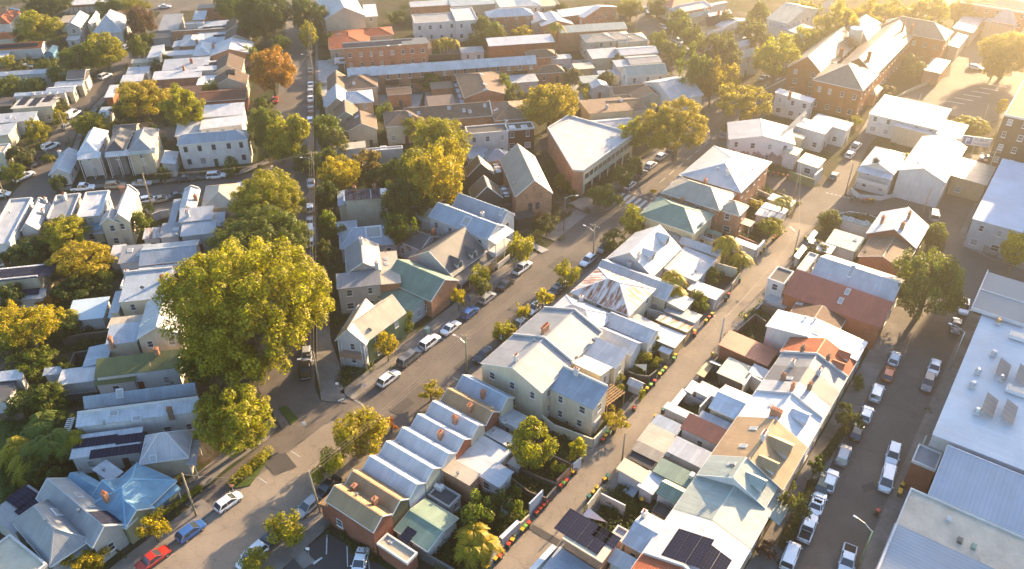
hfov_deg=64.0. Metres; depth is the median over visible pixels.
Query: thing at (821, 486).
parked car
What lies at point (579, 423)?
window
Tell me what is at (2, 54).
awning
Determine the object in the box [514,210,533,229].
carport
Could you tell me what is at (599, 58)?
house
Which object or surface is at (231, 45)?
house
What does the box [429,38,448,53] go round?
palm tree
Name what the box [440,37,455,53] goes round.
palm tree
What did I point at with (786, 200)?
palm tree
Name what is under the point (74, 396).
fence
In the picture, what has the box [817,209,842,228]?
tree
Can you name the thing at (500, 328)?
tree
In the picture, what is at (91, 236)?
window
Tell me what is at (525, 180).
house
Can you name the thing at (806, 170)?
window
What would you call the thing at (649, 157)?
footpath
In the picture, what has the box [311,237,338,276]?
tree
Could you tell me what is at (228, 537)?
road
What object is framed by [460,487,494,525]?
tree
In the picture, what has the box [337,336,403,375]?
metal fence
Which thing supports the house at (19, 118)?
on the ground at (832, 156)
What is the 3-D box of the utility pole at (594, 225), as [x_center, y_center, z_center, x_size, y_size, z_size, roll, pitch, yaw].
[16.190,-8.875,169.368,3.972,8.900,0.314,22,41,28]
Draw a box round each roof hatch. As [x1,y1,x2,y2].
[945,515,951,522]
[956,536,963,544]
[970,542,976,550]
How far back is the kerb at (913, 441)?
128.38 m
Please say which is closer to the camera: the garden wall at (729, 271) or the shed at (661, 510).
the shed at (661, 510)
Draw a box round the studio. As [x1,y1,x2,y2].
[716,357,751,390]
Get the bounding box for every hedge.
[160,484,202,515]
[226,445,273,485]
[315,79,322,108]
[316,204,325,240]
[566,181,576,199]
[777,478,817,549]
[820,420,853,465]
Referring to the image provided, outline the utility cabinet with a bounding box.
[424,326,429,334]
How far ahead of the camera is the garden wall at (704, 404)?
132.84 m
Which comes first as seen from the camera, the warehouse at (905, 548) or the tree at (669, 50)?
the warehouse at (905, 548)
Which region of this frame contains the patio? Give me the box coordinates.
[294,549,314,568]
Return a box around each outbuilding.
[426,94,455,105]
[429,81,452,95]
[667,436,711,475]
[680,413,726,451]
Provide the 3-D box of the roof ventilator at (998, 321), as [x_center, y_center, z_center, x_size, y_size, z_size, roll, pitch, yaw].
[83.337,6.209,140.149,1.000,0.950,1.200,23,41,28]
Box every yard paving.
[378,91,423,106]
[425,88,459,105]
[566,59,612,102]
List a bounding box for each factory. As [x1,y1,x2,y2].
[928,314,1023,478]
[963,158,1023,263]
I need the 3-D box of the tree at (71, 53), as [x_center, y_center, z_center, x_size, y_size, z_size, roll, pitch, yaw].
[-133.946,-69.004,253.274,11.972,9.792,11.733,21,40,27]
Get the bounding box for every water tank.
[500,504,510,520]
[848,26,863,45]
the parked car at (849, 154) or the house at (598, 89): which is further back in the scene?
the house at (598, 89)
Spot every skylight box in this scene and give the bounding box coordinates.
[1005,383,1023,397]
[1008,330,1023,342]
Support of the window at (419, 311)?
in the house at (422, 291)
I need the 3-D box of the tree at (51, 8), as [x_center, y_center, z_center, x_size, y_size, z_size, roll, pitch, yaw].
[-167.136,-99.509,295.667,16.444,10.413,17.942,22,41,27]
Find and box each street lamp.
[563,195,577,229]
[853,515,872,568]
[948,323,964,369]
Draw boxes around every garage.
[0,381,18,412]
[46,85,78,102]
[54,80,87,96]
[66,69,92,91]
[655,325,685,358]
[656,313,693,343]
[663,306,702,334]
[688,281,723,310]
[755,202,788,229]
[766,294,786,310]
[768,193,795,215]
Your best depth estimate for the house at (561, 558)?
107.20 m
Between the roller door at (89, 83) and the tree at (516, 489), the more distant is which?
the roller door at (89, 83)
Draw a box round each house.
[0,10,21,32]
[0,32,20,43]
[0,41,47,59]
[0,68,49,87]
[0,111,40,134]
[0,122,20,146]
[0,143,12,170]
[0,197,33,265]
[0,264,56,302]
[0,370,28,391]
[0,477,128,568]
[0,534,48,568]
[4,288,48,308]
[10,95,60,123]
[13,89,69,104]
[19,196,50,246]
[45,72,65,86]
[46,191,81,237]
[48,147,81,184]
[59,15,74,31]
[64,11,100,47]
[67,459,180,543]
[69,426,144,472]
[75,396,205,434]
[77,127,109,180]
[77,190,113,244]
[82,344,111,367]
[83,382,200,409]
[93,9,131,43]
[94,346,184,393]
[99,184,143,247]
[104,127,134,176]
[105,295,189,356]
[109,244,126,271]
[109,266,174,317]
[112,123,139,134]
[117,243,150,274]
[120,269,174,288]
[127,127,163,175]
[138,263,183,281]
[139,240,201,266]
[139,429,201,477]
[142,227,161,243]
[147,44,164,73]
[152,32,172,46]
[152,65,202,88]
[158,13,184,40]
[159,222,182,242]
[161,150,180,176]
[162,56,209,70]
[164,49,194,58]
[166,85,205,109]
[168,27,225,40]
[168,199,180,222]
[172,34,203,50]
[174,121,200,141]
[177,130,252,168]
[178,205,212,225]
[179,185,201,210]
[180,219,216,251]
[184,21,204,28]
[192,10,208,21]
[192,41,213,60]
[196,20,228,33]
[196,60,216,75]
[196,75,216,85]
[197,3,236,20]
[197,87,248,114]
[199,32,226,43]
[199,102,247,131]
[202,182,242,234]
[210,37,253,66]
[213,53,245,74]
[214,68,249,95]
[224,16,251,38]
[224,26,250,40]
[316,0,377,34]
[318,483,417,568]
[323,84,373,118]
[326,70,378,104]
[328,26,393,58]
[333,99,377,147]
[334,141,402,167]
[335,294,406,369]
[336,236,409,313]
[337,183,388,226]
[337,220,398,262]
[342,37,428,67]
[345,469,458,555]
[362,455,460,514]
[377,258,459,323]
[379,440,480,502]
[383,110,424,144]
[386,86,411,106]
[395,427,456,483]
[397,226,495,289]
[403,100,530,132]
[407,201,513,265]
[409,0,450,18]
[410,413,513,498]
[412,7,477,41]
[426,38,432,54]
[426,400,518,457]
[440,387,499,431]
[448,0,494,17]
[452,193,514,239]
[453,70,505,102]
[455,374,527,442]
[459,46,484,59]
[464,154,494,194]
[465,119,534,150]
[467,146,487,163]
[469,175,502,204]
[480,333,608,435]
[484,149,507,164]
[485,7,533,34]
[486,34,554,57]
[491,164,502,185]
[495,0,523,8]
[498,186,511,201]
[500,143,552,222]
[509,73,538,93]
[514,0,541,12]
[515,306,627,395]
[525,49,558,66]
[530,11,546,34]
[535,64,564,83]
[538,0,559,12]
[539,11,573,37]
[542,546,593,568]
[553,294,660,371]
[554,508,620,568]
[556,5,593,24]
[558,22,627,51]
[570,267,659,328]
[578,5,616,23]
[579,97,633,119]
[580,33,617,59]
[586,47,617,70]
[589,79,609,98]
[591,117,633,127]
[597,259,693,313]
[601,31,632,47]
[606,97,645,125]
[606,224,716,291]
[607,547,636,568]
[608,84,643,97]
[612,55,661,80]
[614,45,658,58]
[616,32,648,47]
[620,63,703,114]
[630,85,660,114]
[631,551,688,568]
[639,196,722,245]
[642,509,750,568]
[658,0,695,19]
[661,176,754,237]
[669,0,712,21]
[672,476,771,568]
[678,236,721,266]
[687,7,713,28]
[696,455,788,525]
[697,15,725,37]
[704,27,724,51]
[707,9,731,16]
[708,385,823,469]
[710,1,727,11]
[710,25,746,51]
[710,416,807,492]
[715,17,748,28]
[725,88,814,164]
[729,39,757,65]
[732,43,759,78]
[755,379,831,439]
[763,252,905,324]
[763,309,867,383]
[764,2,821,38]
[764,365,839,427]
[771,22,813,49]
[774,350,847,413]
[780,337,856,397]
[781,146,802,169]
[782,269,893,348]
[790,301,846,328]
[793,132,805,148]
[795,118,832,152]
[796,152,825,178]
[812,113,853,147]
[815,0,832,16]
[854,146,905,197]
[858,236,915,275]
[865,207,928,259]
[867,85,882,105]
[890,122,937,147]
[921,57,950,85]
[932,120,968,141]
[945,15,1017,60]
[947,157,995,201]
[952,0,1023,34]
[991,8,1017,26]
[994,0,1023,8]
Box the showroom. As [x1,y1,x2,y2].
[547,115,633,195]
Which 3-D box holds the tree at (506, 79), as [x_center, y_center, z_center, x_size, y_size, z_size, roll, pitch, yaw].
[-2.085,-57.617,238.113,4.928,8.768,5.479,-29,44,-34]
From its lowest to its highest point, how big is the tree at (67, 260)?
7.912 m
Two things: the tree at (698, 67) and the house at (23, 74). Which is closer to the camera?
the tree at (698, 67)
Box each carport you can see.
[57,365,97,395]
[495,201,512,211]
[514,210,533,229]
[551,54,571,66]
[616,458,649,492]
[626,450,657,470]
[631,441,664,461]
[636,423,678,459]
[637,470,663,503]
[651,414,681,435]
[694,381,719,408]
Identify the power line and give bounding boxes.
[143,152,310,173]
[183,472,305,477]
[308,336,467,472]
[309,156,316,353]
[465,226,596,335]
[595,135,702,223]
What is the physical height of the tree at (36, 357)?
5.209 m
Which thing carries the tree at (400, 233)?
on the ground at (832, 156)
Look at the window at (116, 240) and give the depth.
174.31 m
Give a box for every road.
[0,163,285,214]
[7,11,179,200]
[61,0,314,14]
[150,420,380,568]
[169,92,774,546]
[258,6,341,433]
[493,222,814,568]
[620,0,730,118]
[707,0,957,129]
[707,103,1023,339]
[776,286,956,568]
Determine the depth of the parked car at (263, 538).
112.67 m
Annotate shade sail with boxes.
[583,508,606,528]
[633,364,646,374]
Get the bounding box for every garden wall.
[152,209,169,220]
[328,59,344,69]
[497,254,509,268]
[530,544,556,568]
[556,467,569,483]
[600,493,625,515]
[647,308,663,319]
[698,395,714,413]
[715,262,736,277]
[742,374,761,392]
[755,240,764,257]
[756,189,795,208]
[760,303,780,315]
[813,168,822,184]
[850,188,882,200]
[882,193,896,199]
[896,81,928,96]
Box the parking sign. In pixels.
[961,135,992,156]
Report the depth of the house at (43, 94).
233.35 m
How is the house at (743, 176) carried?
on the ground at (832, 156)
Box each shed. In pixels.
[42,366,61,383]
[44,45,58,62]
[99,106,114,127]
[104,84,119,106]
[120,74,144,86]
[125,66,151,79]
[131,58,150,70]
[506,456,525,476]
[572,62,594,75]
[579,75,598,91]
[596,69,620,84]
[612,525,628,550]
[627,377,644,394]
[651,501,672,520]
[652,458,695,488]
[655,479,685,507]
[658,345,672,362]
[663,401,697,422]
[671,389,686,405]
[685,380,698,396]
[697,361,713,383]
[698,410,731,429]
[710,360,722,376]
[718,330,777,369]
[732,237,757,257]
[748,363,768,379]
[793,245,806,266]
[807,230,817,245]
[808,238,819,252]
[816,242,835,259]
[825,229,864,261]
[839,215,871,237]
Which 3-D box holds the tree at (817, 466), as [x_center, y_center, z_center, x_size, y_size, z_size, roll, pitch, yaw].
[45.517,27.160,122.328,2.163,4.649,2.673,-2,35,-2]
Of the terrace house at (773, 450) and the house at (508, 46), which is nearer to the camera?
the terrace house at (773, 450)
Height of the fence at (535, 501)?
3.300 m
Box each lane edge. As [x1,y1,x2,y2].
[483,218,791,568]
[557,230,812,548]
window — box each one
[86,460,95,468]
[88,217,94,222]
[88,234,95,239]
[107,541,116,552]
[109,225,115,231]
[112,385,119,391]
[113,237,120,243]
[119,223,125,229]
[130,304,136,310]
[146,340,153,348]
[163,376,170,383]
[163,426,171,431]
[168,338,176,345]
[186,423,192,428]
[336,518,342,528]
[346,289,352,296]
[346,302,354,309]
[350,343,355,350]
[368,287,372,294]
[416,309,420,317]
[440,533,444,545]
[454,501,458,511]
[483,480,489,491]
[489,371,494,380]
[504,480,507,489]
[509,143,514,148]
[509,381,514,390]
[524,142,530,147]
[529,391,534,400]
[535,202,539,208]
[557,409,562,418]
[558,395,562,404]
[576,419,581,428]
[578,405,584,414]
[597,402,601,413]
[696,439,702,446]
[723,225,730,233]
[724,213,729,220]
[771,283,777,291]
[775,107,780,113]
[787,110,793,116]
[803,167,810,174]
[868,126,875,131]
[953,186,961,192]
[969,238,978,246]
[978,225,984,232]
[990,244,998,252]
[996,144,1003,150]
[996,230,1002,237]
[1006,119,1012,125]
[1010,147,1016,153]
[1016,135,1023,141]
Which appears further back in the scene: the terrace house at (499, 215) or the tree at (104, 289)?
the terrace house at (499, 215)
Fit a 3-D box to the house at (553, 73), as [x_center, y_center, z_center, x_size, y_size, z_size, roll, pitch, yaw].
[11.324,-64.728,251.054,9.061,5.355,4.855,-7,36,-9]
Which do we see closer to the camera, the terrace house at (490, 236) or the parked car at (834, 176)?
the terrace house at (490, 236)
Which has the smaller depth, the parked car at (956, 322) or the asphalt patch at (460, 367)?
the asphalt patch at (460, 367)
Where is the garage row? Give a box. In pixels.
[69,0,109,13]
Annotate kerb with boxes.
[169,510,214,545]
[261,235,629,559]
[353,254,537,399]
[555,214,588,240]
[775,316,909,568]
[859,312,969,567]
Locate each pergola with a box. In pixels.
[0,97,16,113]
[64,417,75,429]
[605,382,624,411]
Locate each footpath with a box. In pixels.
[58,93,105,188]
[62,159,268,189]
[81,419,277,568]
[110,499,213,568]
[144,207,171,216]
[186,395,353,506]
[260,235,630,568]
[315,0,346,402]
[340,250,536,398]
[542,210,586,240]
[569,196,615,213]
[611,119,704,192]
[746,306,908,568]
[846,189,892,196]
[859,313,980,568]
[959,187,1023,269]
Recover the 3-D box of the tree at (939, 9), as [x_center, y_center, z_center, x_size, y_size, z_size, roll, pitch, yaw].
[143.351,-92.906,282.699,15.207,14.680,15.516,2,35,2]
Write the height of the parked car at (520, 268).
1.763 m
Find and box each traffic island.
[229,450,270,488]
[279,405,297,424]
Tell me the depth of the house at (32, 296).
155.45 m
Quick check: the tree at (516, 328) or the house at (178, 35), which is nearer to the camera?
the tree at (516, 328)
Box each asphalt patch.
[265,452,296,474]
[389,397,414,414]
[454,355,476,373]
[529,524,560,545]
[548,256,588,273]
[861,482,875,491]
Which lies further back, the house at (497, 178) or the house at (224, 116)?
the house at (224, 116)
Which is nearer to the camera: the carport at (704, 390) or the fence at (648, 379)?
the carport at (704, 390)
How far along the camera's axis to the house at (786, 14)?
280.86 m
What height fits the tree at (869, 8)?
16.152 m
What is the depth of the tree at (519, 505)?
115.00 m
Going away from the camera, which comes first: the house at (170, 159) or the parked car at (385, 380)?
the parked car at (385, 380)
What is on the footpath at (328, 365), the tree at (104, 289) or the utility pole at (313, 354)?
the utility pole at (313, 354)
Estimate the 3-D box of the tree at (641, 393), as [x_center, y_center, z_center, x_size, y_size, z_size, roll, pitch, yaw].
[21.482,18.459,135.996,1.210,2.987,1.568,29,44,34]
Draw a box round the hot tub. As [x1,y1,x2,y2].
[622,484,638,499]
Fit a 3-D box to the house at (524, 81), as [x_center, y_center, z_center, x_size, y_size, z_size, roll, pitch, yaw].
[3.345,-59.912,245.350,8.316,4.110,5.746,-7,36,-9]
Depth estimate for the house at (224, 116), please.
217.02 m
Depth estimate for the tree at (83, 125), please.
214.92 m
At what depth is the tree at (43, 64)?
254.19 m
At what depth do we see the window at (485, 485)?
119.83 m
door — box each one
[86,76,91,89]
[122,458,130,466]
[124,237,129,245]
[137,381,145,388]
[165,469,173,477]
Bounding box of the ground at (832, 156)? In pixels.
[0,0,1023,568]
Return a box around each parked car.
[0,189,11,196]
[12,171,35,182]
[24,160,43,169]
[31,150,49,159]
[40,141,59,150]
[60,122,71,129]
[64,108,80,118]
[70,182,94,192]
[97,72,112,79]
[104,180,125,189]
[131,179,152,187]
[134,544,171,568]
[139,195,154,203]
[151,194,169,203]
[158,4,170,8]
[166,191,182,200]
[174,519,206,543]
[175,174,195,182]
[206,170,225,179]
[213,490,243,513]
[235,539,268,568]
[260,528,281,547]
[272,96,278,102]
[295,493,322,518]
[299,360,311,379]
[300,346,312,361]
[305,216,314,225]
[306,116,313,123]
[306,178,314,188]
[306,203,314,212]
[306,223,314,235]
[307,81,313,87]
[307,88,313,94]
[307,95,313,102]
[307,106,313,112]
[308,236,314,246]
[315,474,342,497]
[334,57,345,64]
[350,546,369,568]
[375,369,400,387]
[396,351,419,367]
[400,347,422,364]
[411,88,421,94]
[418,334,440,350]
[439,320,461,335]
[460,305,479,319]
[473,346,494,363]
[478,291,496,304]
[495,277,514,290]
[511,260,532,275]
[511,317,528,327]
[527,301,544,315]
[546,284,564,297]
[552,281,566,286]
[579,252,596,266]
[596,240,605,253]
[618,14,627,21]
[623,181,636,189]
[634,169,648,178]
[644,11,653,17]
[644,161,656,169]
[654,191,662,200]
[655,152,667,160]
[657,23,666,29]
[673,37,682,44]
[717,132,726,139]
[758,74,769,80]
[779,540,802,568]
[796,514,818,544]
[808,491,825,516]
[811,491,827,516]
[814,472,827,493]
[825,468,839,493]
[829,171,839,180]
[834,443,852,467]
[837,542,857,568]
[844,151,855,158]
[849,141,861,151]
[849,422,865,442]
[860,405,874,424]
[868,383,885,403]
[877,462,897,493]
[881,366,896,382]
[884,440,901,465]
[887,351,902,366]
[919,370,935,392]
[927,358,941,376]
[928,208,939,222]
[949,317,962,334]
[957,297,970,315]
[967,63,983,70]
[979,154,988,160]
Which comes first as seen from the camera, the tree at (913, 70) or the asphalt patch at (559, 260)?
the asphalt patch at (559, 260)
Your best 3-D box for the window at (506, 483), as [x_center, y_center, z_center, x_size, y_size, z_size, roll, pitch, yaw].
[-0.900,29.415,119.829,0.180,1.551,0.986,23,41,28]
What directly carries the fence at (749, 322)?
on the ground at (832, 156)
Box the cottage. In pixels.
[622,508,663,558]
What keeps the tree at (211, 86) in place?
on the ground at (832, 156)
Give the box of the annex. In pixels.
[903,443,941,492]
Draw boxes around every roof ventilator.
[968,380,976,388]
[973,407,980,415]
[974,367,981,375]
[990,349,997,357]
[995,318,1001,324]
[997,374,1004,381]
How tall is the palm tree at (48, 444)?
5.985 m
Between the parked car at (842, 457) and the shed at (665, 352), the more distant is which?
the shed at (665, 352)
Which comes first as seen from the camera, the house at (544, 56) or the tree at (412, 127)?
the tree at (412, 127)
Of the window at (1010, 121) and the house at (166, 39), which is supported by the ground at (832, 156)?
the house at (166, 39)
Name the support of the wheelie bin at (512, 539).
on the lane edge at (626, 406)
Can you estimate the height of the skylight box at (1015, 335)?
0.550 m
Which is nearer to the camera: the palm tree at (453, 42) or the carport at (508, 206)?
the carport at (508, 206)
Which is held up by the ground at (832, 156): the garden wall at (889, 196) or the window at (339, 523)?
the garden wall at (889, 196)
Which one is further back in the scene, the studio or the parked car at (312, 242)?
the parked car at (312, 242)
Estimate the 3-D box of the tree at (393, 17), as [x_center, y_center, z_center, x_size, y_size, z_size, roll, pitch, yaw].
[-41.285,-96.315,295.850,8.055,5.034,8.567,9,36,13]
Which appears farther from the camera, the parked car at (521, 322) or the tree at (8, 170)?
the tree at (8, 170)
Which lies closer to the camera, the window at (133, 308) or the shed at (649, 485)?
the shed at (649, 485)
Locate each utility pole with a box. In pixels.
[58,112,69,142]
[142,173,151,203]
[181,473,196,515]
[297,352,320,391]
[300,152,316,185]
[301,50,313,78]
[308,470,320,512]
[452,334,470,372]
[583,223,599,253]
[621,433,625,461]
[717,317,724,353]
[790,227,799,260]
[793,165,801,198]
[845,164,853,194]
[920,187,931,217]
[981,150,1000,166]
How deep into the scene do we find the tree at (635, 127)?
205.12 m
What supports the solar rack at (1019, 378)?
on the factory at (960, 425)
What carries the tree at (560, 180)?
on the ground at (832, 156)
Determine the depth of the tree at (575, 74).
247.82 m
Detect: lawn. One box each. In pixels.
[0,383,71,502]
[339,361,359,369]
[589,511,609,526]
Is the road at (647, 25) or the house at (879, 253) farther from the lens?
the road at (647, 25)
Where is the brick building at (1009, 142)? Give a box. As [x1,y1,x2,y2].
[986,80,1023,176]
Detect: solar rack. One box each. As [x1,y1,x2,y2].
[981,392,998,418]
[994,358,1010,380]
[1000,399,1017,425]
[1013,363,1023,385]
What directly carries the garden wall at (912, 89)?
on the ground at (832, 156)
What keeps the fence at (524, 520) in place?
on the ground at (832, 156)
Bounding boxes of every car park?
[284,533,385,568]
[900,40,1023,121]
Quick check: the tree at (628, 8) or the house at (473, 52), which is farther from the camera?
the tree at (628, 8)
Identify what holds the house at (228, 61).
on the ground at (832, 156)
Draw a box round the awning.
[0,52,11,64]
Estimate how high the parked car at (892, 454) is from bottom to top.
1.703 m
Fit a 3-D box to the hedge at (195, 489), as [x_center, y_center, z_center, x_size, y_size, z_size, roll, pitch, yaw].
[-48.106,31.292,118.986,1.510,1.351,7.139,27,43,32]
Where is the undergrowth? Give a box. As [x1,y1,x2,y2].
[0,0,998,568]
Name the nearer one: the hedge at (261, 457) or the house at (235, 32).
the hedge at (261, 457)
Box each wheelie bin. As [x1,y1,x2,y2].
[493,556,497,563]
[506,541,510,549]
[510,536,514,544]
[519,526,524,534]
[534,509,538,516]
[586,494,591,501]
[601,476,606,483]
[874,508,880,516]
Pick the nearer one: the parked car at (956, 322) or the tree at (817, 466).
the tree at (817, 466)
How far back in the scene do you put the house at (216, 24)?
281.92 m
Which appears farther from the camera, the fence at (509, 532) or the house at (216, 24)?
the house at (216, 24)
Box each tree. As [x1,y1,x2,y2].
[0,54,15,70]
[0,74,21,96]
[0,161,25,183]
[0,233,51,267]
[0,282,24,310]
[0,299,18,323]
[0,304,64,349]
[0,327,29,351]
[0,435,30,471]
[3,387,37,417]
[5,145,36,165]
[5,344,58,377]
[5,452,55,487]
[9,28,25,42]
[9,58,34,70]
[13,10,63,41]
[18,76,47,92]
[18,409,66,439]
[18,446,70,484]
[19,435,44,467]
[21,0,73,17]
[24,117,50,143]
[24,380,70,412]
[31,428,73,468]
[34,57,58,68]
[34,295,59,305]
[36,214,93,252]
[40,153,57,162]
[43,239,117,280]
[44,410,75,434]
[45,65,70,83]
[47,173,67,192]
[50,274,94,301]
[51,108,67,130]
[52,97,69,112]
[54,314,82,339]
[54,429,86,459]
[57,44,96,69]
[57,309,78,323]
[59,362,76,368]
[60,546,111,568]
[70,111,113,135]
[79,32,127,70]
[87,264,113,285]
[91,282,113,297]
[93,0,124,11]
[98,10,104,18]
[109,100,128,122]
[111,78,172,119]
[119,0,152,11]
[123,5,157,33]
[124,32,134,41]
[126,34,150,58]
[131,210,155,234]
[134,507,171,541]
[140,32,154,46]
[142,202,154,219]
[148,58,163,71]
[150,235,333,385]
[154,165,171,183]
[156,82,205,125]
[162,54,172,61]
[174,330,252,385]
[180,251,219,292]
[191,380,275,457]
[201,79,218,90]
[204,203,313,269]
[213,0,246,19]
[222,156,239,178]
[226,166,307,218]
[233,0,292,42]
[237,545,274,568]
[244,44,258,64]
[246,106,285,156]
[249,44,297,95]
[254,97,273,110]
[261,123,295,163]
[262,508,305,546]
[268,210,309,254]
[271,33,291,54]
[273,113,310,164]
[278,259,335,331]
[286,0,328,30]
[291,148,317,174]
[298,19,318,48]
[310,446,346,484]
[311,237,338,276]
[312,114,345,142]
[313,147,336,174]
[313,179,339,210]
[315,154,361,190]
[318,209,346,243]
[320,31,333,45]
[321,127,349,155]
[331,405,389,457]
[349,148,381,171]
[363,168,389,187]
[374,331,398,360]
[375,101,391,129]
[377,157,401,181]
[380,176,429,225]
[383,212,418,244]
[386,10,407,23]
[387,416,397,431]
[395,145,440,184]
[401,116,432,138]
[404,311,413,333]
[407,144,464,206]
[407,226,436,250]
[409,115,472,161]
[417,379,444,400]
[418,73,439,91]
[427,135,467,182]
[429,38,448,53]
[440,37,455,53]
[445,39,459,58]
[450,288,465,310]
[453,521,490,547]
[453,540,486,568]
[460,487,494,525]
[464,534,506,567]
[465,30,487,49]
[468,263,490,286]
[471,15,491,32]
[474,275,491,295]
[483,488,515,518]
[484,21,506,37]
[492,319,514,343]
[499,72,510,88]
[504,83,524,100]
[506,415,559,470]
[507,230,534,262]
[509,25,532,35]
[510,319,519,332]
[510,484,521,503]
[511,499,525,520]
[515,302,531,319]
[518,82,579,130]
[533,287,555,308]
[535,212,560,235]
[544,22,567,54]
[550,460,567,476]
[553,1,568,11]
[554,258,581,285]
[555,173,569,190]
[562,68,583,83]
[568,436,586,459]
[575,107,581,117]
[576,81,589,91]
[581,88,588,99]
[585,183,624,207]
[597,69,615,85]
[599,227,626,252]
[601,404,630,428]
[610,54,624,65]
[612,165,634,188]
[612,372,625,391]
[616,0,643,20]
[617,116,650,155]
[619,203,645,235]
[625,156,642,177]
[637,350,652,363]
[638,387,645,401]
[640,334,660,353]
[641,95,708,162]
[647,0,667,17]
[648,29,669,54]
[649,356,662,368]
[659,40,686,63]
[661,269,688,291]
[665,7,692,38]
[671,287,689,296]
[675,39,713,90]
[678,24,705,48]
[691,288,710,312]
[697,55,729,106]
[701,29,743,70]
[705,266,719,283]
[710,235,741,263]
[715,82,773,120]
[719,9,735,21]
[719,62,742,91]
[721,123,727,132]
[727,251,755,272]
[733,17,773,48]
[745,0,770,24]
[750,199,763,209]
[752,31,802,84]
[754,539,776,559]
[757,215,787,237]
[770,195,795,212]
[776,480,812,522]
[791,24,827,54]
[799,0,823,16]
[806,239,828,257]
[807,453,824,475]
[812,0,860,38]
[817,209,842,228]
[834,401,866,435]
[851,115,863,125]
[851,373,864,391]
[853,0,883,21]
[859,0,910,18]
[880,85,896,95]
[891,246,968,318]
[899,53,926,80]
[907,0,951,24]
[922,222,949,249]
[945,0,981,21]
[950,114,992,136]
[976,30,1023,77]
[981,55,1008,80]
[995,98,1008,114]
[999,230,1023,276]
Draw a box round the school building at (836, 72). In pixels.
[784,14,953,118]
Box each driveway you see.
[318,60,338,99]
[515,239,547,252]
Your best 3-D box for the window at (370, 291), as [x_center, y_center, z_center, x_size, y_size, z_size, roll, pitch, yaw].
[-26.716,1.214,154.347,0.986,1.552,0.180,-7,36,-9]
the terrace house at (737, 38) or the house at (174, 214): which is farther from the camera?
the terrace house at (737, 38)
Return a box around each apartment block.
[347,55,536,93]
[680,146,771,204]
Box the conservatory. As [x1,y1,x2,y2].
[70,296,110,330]
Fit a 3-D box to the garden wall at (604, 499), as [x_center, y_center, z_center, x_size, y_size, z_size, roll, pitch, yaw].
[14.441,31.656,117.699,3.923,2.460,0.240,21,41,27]
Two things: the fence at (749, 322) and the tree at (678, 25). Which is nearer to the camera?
the fence at (749, 322)
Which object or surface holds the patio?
on the car park at (335, 557)
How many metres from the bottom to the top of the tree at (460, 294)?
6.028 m
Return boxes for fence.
[0,413,26,421]
[62,331,107,344]
[67,392,92,402]
[69,350,87,366]
[161,485,195,518]
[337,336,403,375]
[412,546,453,568]
[428,53,460,59]
[489,539,500,568]
[499,520,519,547]
[511,477,545,502]
[520,468,558,491]
[520,514,529,527]
[529,489,542,516]
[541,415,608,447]
[546,486,556,506]
[549,453,570,470]
[572,457,581,470]
[586,487,601,510]
[623,369,656,383]
[684,394,703,405]
[730,273,740,291]
[736,313,766,333]
[738,235,758,244]
[788,171,814,187]
[967,225,998,258]
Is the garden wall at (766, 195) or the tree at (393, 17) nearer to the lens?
the garden wall at (766, 195)
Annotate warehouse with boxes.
[865,94,951,138]
[876,523,993,568]
[892,134,966,207]
[896,487,1023,568]
[928,445,1023,535]
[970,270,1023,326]
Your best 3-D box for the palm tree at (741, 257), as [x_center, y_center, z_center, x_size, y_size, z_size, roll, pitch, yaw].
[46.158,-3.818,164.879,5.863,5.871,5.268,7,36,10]
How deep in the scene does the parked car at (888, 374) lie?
140.05 m

